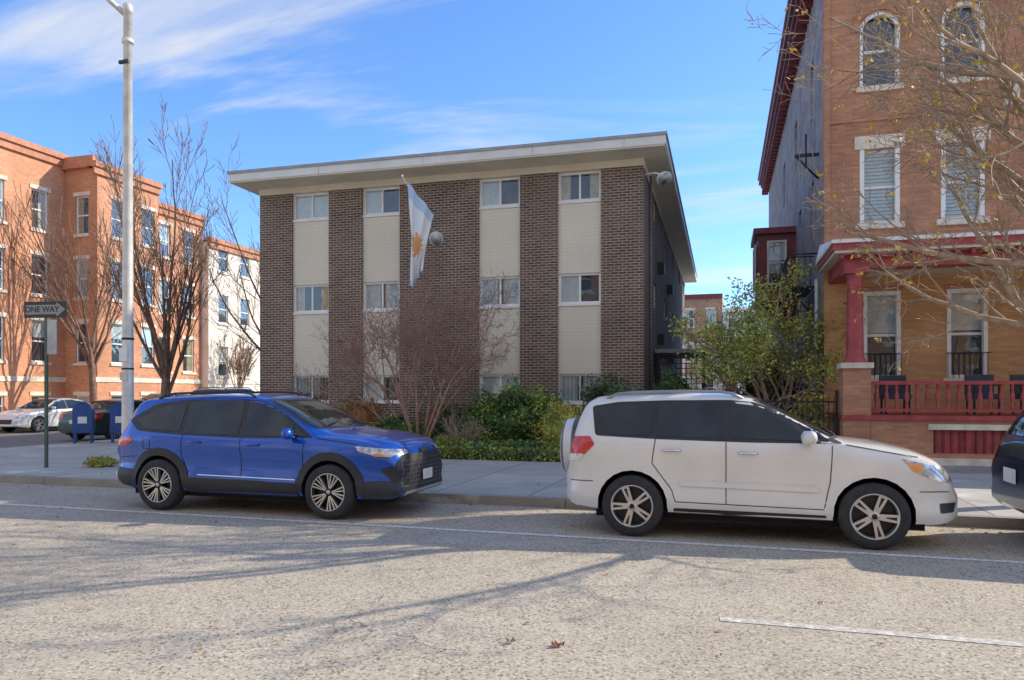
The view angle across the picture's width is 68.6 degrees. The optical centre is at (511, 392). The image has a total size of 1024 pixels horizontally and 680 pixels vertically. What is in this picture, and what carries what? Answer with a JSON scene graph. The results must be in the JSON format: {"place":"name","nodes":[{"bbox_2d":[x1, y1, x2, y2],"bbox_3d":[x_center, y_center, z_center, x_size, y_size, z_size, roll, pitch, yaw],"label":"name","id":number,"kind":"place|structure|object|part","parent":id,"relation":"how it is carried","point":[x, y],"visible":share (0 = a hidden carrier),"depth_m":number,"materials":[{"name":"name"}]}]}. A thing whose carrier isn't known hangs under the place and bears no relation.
{"place":"outdoors","nodes":[
{"label":"outdoors","id":0,"kind":"place"},
{"bbox_2d":[0,429,107,446],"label":"side street road","id":1,"kind":"structure","parent":0,"point":[18,438],"depth_m":26.95,"materials":[{"name":"grey asphalt"}]},
{"bbox_2d":[0,398,83,431],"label":"silver sedan","id":2,"kind":"object","parent":1,"relation":"on","point":[30,415],"visible":0.62,"depth_m":31.21,"materials":[{"name":"paint"}]},
{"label":"side windows","id":3,"kind":"part","parent":2,"relation":"part of","materials":[{"name":"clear glass"}]},
{"bbox_2d":[58,399,143,439],"bbox_3d":[-14.033,0.936,27.294,2.149,1.429,4.520,0,0,17],"label":"green sedan","id":4,"kind":"object","parent":1,"relation":"on","point":[102,416],"visible":0.3,"depth_m":25.41,"materials":[{"name":"paint"}]},
{"bbox_3d":[-14.389,0.424,26.131,1.294,0.240,0.670,0,0,17],"label":"rear window","id":5,"kind":"part","parent":4,"relation":"part of","materials":[{"name":"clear glass"}]},
{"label":"side windows","id":6,"kind":"part","parent":4,"relation":"part of","materials":[{"name":"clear glass"}]},
{"bbox_2d":[140,392,189,400],"bbox_3d":[-18.122,0.808,38.549,2.172,1.684,4.188,0,0,17],"label":"white suv","id":7,"kind":"object","parent":1,"relation":"on","point":[152,395],"visible":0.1,"depth_m":38.38,"materials":[{"name":"paint"}]},
{"bbox_2d":[190,387,252,394],"bbox_3d":[-11.810,0.707,32.512,2.433,1.886,4.691,0,0,17],"label":"dark suv","id":8,"kind":"object","parent":1,"relation":"on","point":[226,389],"visible":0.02,"depth_m":30.80,"materials":[{"name":"grey paint"}]},
{"bbox_3d":[-12.454,0.157,30.408,1.328,0.428,0.182,0,0,17],"label":"rear window","id":9,"kind":"part","parent":8,"relation":"part of","materials":[{"name":"glass"}]},
{"bbox_2d":[0,0,787,307],"label":"sky","id":10,"kind":"structure","parent":0,"point":[299,82],"materials":[{"name":"blue"}]},
{"bbox_2d":[0,482,1023,679],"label":"road","id":11,"kind":"structure","parent":0,"point":[87,594],"depth_m":6.08,"materials":[{"name":"grey asphalt"}]},
{"bbox_2d":[117,391,442,518],"bbox_3d":[-3.357,0.812,10.960,4.610,1.676,2.205,0,0,17],"label":"blue crossover suv","id":12,"kind":"object","parent":11,"relation":"on","point":[324,460],"visible":1,"depth_m":10.21,"materials":[{"name":"paint"}]},
{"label":"side windows","id":13,"kind":"part","parent":12,"relation":"part of","materials":[{"name":"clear glass"}]},
{"bbox_2d":[1,462,1001,655],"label":"fallen leaves","id":14,"kind":"object","parent":11,"relation":"on","point":[513,640],"visible":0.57,"depth_m":5.34,"materials":[{"name":"beige plant"}]},
{"bbox_2d":[0,503,1023,646],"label":"road marking","id":15,"kind":"object","parent":11,"relation":"on","point":[917,635],"visible":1,"depth_m":7.54,"materials":[{"name":"paint"}]},
{"bbox_2d":[560,390,957,549],"bbox_3d":[2.767,0.808,9.088,4.408,1.684,2.172,0,0,17],"label":"white suv","id":16,"kind":"object","parent":11,"relation":"on","point":[636,463],"visible":1,"depth_m":8.33,"materials":[{"name":"paint"}]},
{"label":"side windows","id":17,"kind":"part","parent":16,"relation":"part of","materials":[{"name":"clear glass"}]},
{"bbox_2d":[991,409,1023,512],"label":"navy hatchback","id":18,"kind":"object","parent":11,"relation":"on","point":[1007,470],"visible":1,"depth_m":8.37,"materials":[{"name":"paint"}]},
{"bbox_3d":[5.694,0.311,8.193,0.218,0.331,1.259,0,0,17],"label":"rear window","id":19,"kind":"part","parent":18,"relation":"part of","materials":[{"name":"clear glass"}]},
{"bbox_2d":[0,439,1023,516],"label":"sidewalk","id":20,"kind":"structure","parent":0,"point":[517,478],"depth_m":14.13,"materials":[{"name":"concrete"}]},
{"bbox_2d":[24,300,66,467],"bbox_3d":[-9.459,-0.176,15.242,0.960,3.400,0.059,0,0,9],"label":"one way sign","id":21,"kind":"object","parent":20,"relation":"on","point":[45,309],"visible":1,"depth_m":15.23,"materials":[{"name":"metal"}]},
{"bbox_2d":[72,401,94,443],"bbox_3d":[-12.939,0.896,22.666,0.540,1.255,0.552,0,0,-23],"label":"mailbox","id":22,"kind":"object","parent":20,"relation":"on","point":[83,417],"visible":1,"depth_m":22.44,"materials":[{"name":"blue metal"}]},
{"bbox_2d":[81,455,119,467],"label":"weed clump","id":23,"kind":"object","parent":20,"relation":"on","point":[100,461],"visible":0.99,"depth_m":15.34,"materials":[{"name":"green plant"}]},
{"bbox_2d":[110,401,121,442],"bbox_3d":[-12.065,0.896,23.130,0.540,1.255,0.552,0,0,-23],"label":"mailbox","id":24,"kind":"object","parent":20,"relation":"on","point":[115,415],"visible":0.55,"depth_m":22.84,"materials":[{"name":"blue metal"}]},
{"bbox_2d":[106,0,133,475],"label":"street lamp","id":25,"kind":"object","parent":20,"relation":"on","point":[126,350],"visible":0.81,"depth_m":13.87,"materials":[{"name":"metal"}]},
{"bbox_2d":[75,94,238,396],"bbox_3d":[-11.932,-3.898,25.353,5.008,10.911,5.862,0,0,-10],"label":"bare tree","id":26,"kind":"object","parent":20,"relation":"on","point":[164,368],"visible":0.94,"depth_m":25.18,"materials":[{"name":"brown plant"}]},
{"bbox_2d":[176,132,259,350],"bbox_3d":[-9.619,-4.194,31.460,9.878,11.517,9.132,0,0,17],"label":"bare tree","id":27,"kind":"object","parent":20,"relation":"on","point":[247,300],"visible":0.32,"depth_m":31.56,"materials":[{"name":"brown plant"}]},
{"bbox_2d":[744,0,1023,371],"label":"street tree","id":28,"kind":"object","parent":20,"relation":"on","point":[1004,75],"visible":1,"depth_m":10.71,"materials":[{"name":"beige plant"}]},
{"bbox_2d":[441,456,991,473],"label":"lot pavement","id":29,"kind":"structure","parent":0,"point":[968,469],"depth_m":15.10,"materials":[{"name":"concrete"}]},
{"bbox_2d":[260,165,684,424],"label":"brick walls","id":30,"kind":"structure","parent":29,"relation":"on","point":[453,206],"depth_m":21.35,"materials":[{"name":"brown brick"}]},
{"bbox_2d":[401,175,433,286],"bbox_3d":[-2.390,-4.300,20.635,0.413,3.021,1.692,0,0,29],"label":"flag","id":31,"kind":"object","parent":30,"relation":"attached to","point":[421,215],"visible":0.98,"depth_m":20.30,"materials":[{"name":"fabric"}]},
{"bbox_2d":[293,170,600,402],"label":"panel strips","id":32,"kind":"object","parent":30,"relation":"attached to","point":[579,251],"visible":0.77,"depth_m":21.10,"materials":[{"name":"beige paint"}]},
{"bbox_2d":[227,131,696,284],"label":"flat roof","id":33,"kind":"structure","parent":30,"relation":"on","point":[650,152],"depth_m":20.95,"materials":[{"name":"beige paint"}]},
{"bbox_2d":[293,171,672,403],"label":"windows","id":34,"kind":"structure","parent":30,"relation":"attached to","point":[580,289],"depth_m":21.24,"materials":[{"name":"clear glass"}]},
{"bbox_2d":[294,376,323,401],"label":"window bars","id":35,"kind":"object","parent":34,"relation":"attached to","point":[310,387],"depth_m":22.56,"materials":[{"name":"metal"}]},
{"bbox_2d":[429,171,673,389],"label":"wall lamps and fixtures","id":36,"kind":"object","parent":30,"relation":"attached to","point":[662,179],"visible":0.98,"depth_m":21.30,"materials":[{"name":"frosted white glass"},{"name":"black iron"},{"name":"grey metal"}]},
{"bbox_2d":[419,432,560,461],"bbox_3d":[-1.489,1.277,19.056,7.280,0.560,3.745,0,0,17],"label":"groundcover bed","id":37,"kind":"object","parent":29,"relation":"on","point":[526,450],"visible":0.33,"depth_m":17.00,"materials":[{"name":"green plant"}]},
{"bbox_2d":[333,394,389,427],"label":"brown shrub","id":38,"kind":"object","parent":37,"relation":"on","point":[365,414],"visible":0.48,"depth_m":19.06,"materials":[{"name":"orange plant"}]},
{"bbox_2d":[253,261,532,436],"bbox_3d":[-3.115,-0.682,18.954,6.832,5.213,6.087,0,0,-24],"label":"crape myrtle tree","id":39,"kind":"object","parent":37,"relation":"on","point":[393,338],"visible":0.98,"depth_m":18.53,"materials":[{"name":"brown plant"}]},
{"bbox_2d":[370,413,435,438],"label":"green shrub","id":40,"kind":"object","parent":37,"relation":"on","point":[393,423],"visible":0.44,"depth_m":18.66,"materials":[{"name":"green plant"}]},
{"bbox_2d":[414,395,484,437],"bbox_3d":[-1.400,0.770,20.078,3.268,1.403,1.145,0,0,17],"label":"olive shrub","id":41,"kind":"object","parent":37,"relation":"on","point":[430,414],"visible":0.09,"depth_m":20.14,"materials":[{"name":"orange plant"}]},
{"bbox_2d":[421,402,478,438],"bbox_3d":[-1.390,0.851,19.069,1.837,1.261,1.130,0,0,17],"label":"dark shrub","id":42,"kind":"object","parent":37,"relation":"on","point":[438,427],"visible":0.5,"depth_m":18.87,"materials":[{"name":"green plant"}]},
{"bbox_2d":[429,408,495,443],"bbox_3d":[-1.106,0.902,17.820,1.585,1.210,1.228,0,0,17],"label":"bare shrub","id":43,"kind":"object","parent":37,"relation":"in","point":[456,432],"visible":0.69,"depth_m":17.69,"materials":[{"name":"beige plant"}]},
{"bbox_2d":[460,373,553,444],"bbox_3d":[0.007,0.479,18.159,2.635,1.925,1.715,0,0,38],"label":"green shrub","id":44,"kind":"object","parent":37,"relation":"on","point":[512,416],"visible":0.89,"depth_m":17.83,"materials":[{"name":"green plant"}]},
{"bbox_2d":[528,377,570,438],"bbox_3d":[0.621,0.531,18.604,1.810,1.842,1.454,0,0,17],"label":"green shrub","id":45,"kind":"object","parent":37,"relation":"on","point":[555,399],"visible":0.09,"depth_m":18.30,"materials":[{"name":"green plant"}]},
{"bbox_2d":[530,394,582,447],"bbox_3d":[1.099,0.700,17.305,1.384,1.350,1.326,0,0,17],"label":"yellow green shrub","id":46,"kind":"object","parent":37,"relation":"on","point":[553,422],"visible":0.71,"depth_m":17.06,"materials":[{"name":"green plant"}]},
{"bbox_2d":[572,371,646,416],"bbox_3d":[2.550,0.335,18.495,2.035,1.793,1.570,0,0,17],"label":"dark shrub","id":47,"kind":"object","parent":37,"relation":"on","point":[606,389],"visible":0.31,"depth_m":18.35,"materials":[{"name":"green plant"}]},
{"bbox_2d":[651,366,691,389],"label":"dark shrub","id":48,"kind":"object","parent":29,"relation":"on","point":[668,383],"visible":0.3,"depth_m":19.66,"materials":[{"name":"green plant"}]},
{"bbox_2d":[655,348,706,389],"bbox_3d":[5.354,0.115,23.636,1.500,2.870,2.200,0,0,16],"label":"entrance canopy","id":49,"kind":"object","parent":29,"relation":"on","point":[665,354],"visible":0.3,"depth_m":22.69,"materials":[{"name":"black metal"}]},
{"bbox_2d":[696,337,738,391],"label":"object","id":50,"kind":"structure","parent":29,"relation":"on","point":[712,386],"depth_m":56.13,"materials":[{"name":"beige glass"}]},
{"bbox_2d":[699,344,734,391],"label":"windows","id":51,"kind":"structure","parent":50,"relation":"in","point":[709,380],"depth_m":56.22,"materials":[{"name":"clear glass"}]},
{"bbox_2d":[722,307,764,393],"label":"building","id":52,"kind":"structure","parent":29,"relation":"on","point":[727,316],"depth_m":78.51,"materials":[{"name":"white glass"}]},
{"bbox_2d":[727,316,758,382],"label":"windows","id":53,"kind":"structure","parent":52,"relation":"in","point":[727,316],"depth_m":78.70,"materials":[{"name":"clear glass"}]},
{"bbox_2d":[666,257,873,412],"bbox_3d":[6.359,-0.872,18.799,4.540,4.915,4.940,0,0,42],"label":"leafy tree","id":54,"kind":"object","parent":29,"relation":"on","point":[751,353],"visible":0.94,"depth_m":18.68,"materials":[{"name":"green plant"}]},
{"bbox_2d":[740,344,810,419],"bbox_3d":[7.271,-0.025,21.112,2.510,2.674,1.675,0,0,17],"label":"dark shrub","id":55,"kind":"object","parent":29,"relation":"on","point":[750,389],"visible":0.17,"depth_m":20.90,"materials":[{"name":"green plant"}]},
{"bbox_2d":[737,390,837,434],"bbox_3d":[6.300,0.740,17.221,2.180,1.580,0.080,0,0,17],"label":"iron fence","id":56,"kind":"object","parent":29,"relation":"on","point":[823,402],"visible":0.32,"depth_m":17.01,"materials":[{"name":"metal"}]},
{"bbox_2d":[769,0,823,425],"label":"side wall","id":57,"kind":"structure","parent":29,"relation":"on","point":[789,189],"depth_m":23.02,"materials":[{"name":"paint"}]},
{"bbox_2d":[751,226,795,329],"bbox_3d":[9.493,-4.050,27.402,1.397,3.400,2.700,0,0,16],"label":"oriel bay","id":58,"kind":"object","parent":57,"relation":"attached to","point":[773,247],"visible":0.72,"depth_m":26.23,"materials":[{"name":"red paint"}]},
{"bbox_2d":[758,0,812,194],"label":"cornice","id":59,"kind":"structure","parent":57,"relation":"attached to","point":[785,69],"depth_m":27.44,"materials":[{"name":"red paint"}]},
{"bbox_2d":[781,134,818,423],"bbox_3d":[8.052,-2.650,21.051,0.766,8.400,3.226,0,0,16],"label":"fire escape and pipes","id":60,"kind":"object","parent":57,"relation":"attached to","point":[805,292],"visible":0.69,"depth_m":19.95,"materials":[{"name":"metal"}]},
{"bbox_2d":[789,384,831,429],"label":"green shrub","id":61,"kind":"object","parent":29,"relation":"on","point":[820,396],"visible":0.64,"depth_m":17.24,"materials":[{"name":"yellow plant"}]},
{"bbox_2d":[826,412,1019,465],"bbox_3d":[13.576,1.070,15.900,12.550,1.160,2.560,0,0,16],"label":"porch base","id":62,"kind":"object","parent":29,"relation":"on","point":[969,439],"visible":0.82,"depth_m":15.90,"materials":[{"name":"brown brick"}]},
{"bbox_2d":[837,268,873,439],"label":"porch columns","id":63,"kind":"structure","parent":62,"relation":"on","point":[854,367],"depth_m":16.39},
{"bbox_2d":[816,230,1023,283],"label":"porch roof","id":64,"kind":"structure","parent":63,"relation":"on","point":[834,260],"depth_m":16.13,"materials":[{"name":"red wood"}]},
{"bbox_2d":[879,375,911,413],"bbox_3d":[8.779,0.045,17.219,0.560,0.890,0.600,0,0,16],"label":"porch chair","id":65,"kind":"object","parent":62,"relation":"on","point":[892,390],"visible":0.53,"depth_m":17.39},
{"bbox_2d":[871,380,1023,411],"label":"porch railing","id":66,"kind":"object","parent":62,"relation":"on","point":[948,395],"visible":1,"depth_m":15.99,"materials":[{"name":"red wood"}]},
{"bbox_2d":[964,375,1000,414],"bbox_3d":[10.438,0.045,16.652,0.560,0.890,0.600,0,0,16],"label":"porch chair","id":67,"kind":"object","parent":62,"relation":"on","point":[974,390],"visible":0.51,"depth_m":16.80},
{"bbox_2d":[1010,375,1023,413],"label":"porch chair","id":68,"kind":"object","parent":62,"relation":"on","point":[1017,390],"visible":0.34,"depth_m":16.90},
{"bbox_2d":[824,0,1023,435],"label":"brick front","id":69,"kind":"object","parent":29,"relation":"on","point":[1006,355],"visible":0.39,"depth_m":18.28,"materials":[{"name":"brown brick"}]},
{"bbox_2d":[863,6,981,377],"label":"windows","id":70,"kind":"structure","parent":69,"relation":"attached to","point":[966,338],"depth_m":18.60,"materials":[{"name":"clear glass"}]},
{"bbox_2d":[824,0,1023,380],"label":"stone trim","id":71,"kind":"structure","parent":69,"relation":"attached to","point":[860,144],"depth_m":18.38,"materials":[{"name":"stone"}]},
{"bbox_2d":[867,352,991,377],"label":"window guards","id":72,"kind":"object","parent":71,"relation":"attached to","point":[946,352],"depth_m":17.96,"materials":[{"name":"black metal"}]},
{"bbox_3d":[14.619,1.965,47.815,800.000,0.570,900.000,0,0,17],"label":"ground","id":73,"kind":"structure","parent":0,"visible":0},
{"bbox_2d":[0,427,57,431],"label":"curb","id":74,"kind":"structure","parent":73,"relation":"on","point":[19,429],"depth_m":32.48,"materials":[{"name":"concrete"}]},
{"bbox_2d":[0,439,1023,529],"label":"curb","id":75,"kind":"structure","parent":73,"relation":"on","point":[989,521],"depth_m":11.07,"materials":[{"name":"concrete"}]},
{"bbox_2d":[685,293,723,389],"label":"brick row house","id":76,"kind":"structure","parent":73,"relation":"on","point":[697,302],"depth_m":81.58,"materials":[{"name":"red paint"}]},
{"bbox_2d":[685,307,715,389],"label":"windows","id":77,"kind":"structure","parent":76,"relation":"in","point":[712,309],"depth_m":81.88,"materials":[{"name":"clear glass"}]},
{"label":"sidewalk","id":78,"kind":"structure","parent":0,"visible":0},
{"bbox_2d":[0,171,160,402],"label":"bare tree","id":79,"kind":"object","parent":78,"relation":"on","point":[90,353],"visible":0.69,"depth_m":37.03,"materials":[{"name":"brown plant"}]},
{"bbox_2d":[0,132,259,411],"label":"brick apartment block","id":80,"kind":"structure","parent":78,"relation":"on","point":[76,184],"depth_m":39.30,"materials":[{"name":"orange brick"}]},
{"bbox_2d":[0,174,250,411],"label":"windows","id":81,"kind":"structure","parent":80,"relation":"in","point":[82,202],"depth_m":39.39,"materials":[{"name":"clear glass"}]},
{"bbox_2d":[215,318,259,386],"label":"tree","id":82,"kind":"object","parent":78,"relation":"on","point":[240,368],"visible":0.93,"depth_m":48.08,"materials":[{"name":"brown plant"}]}
]}

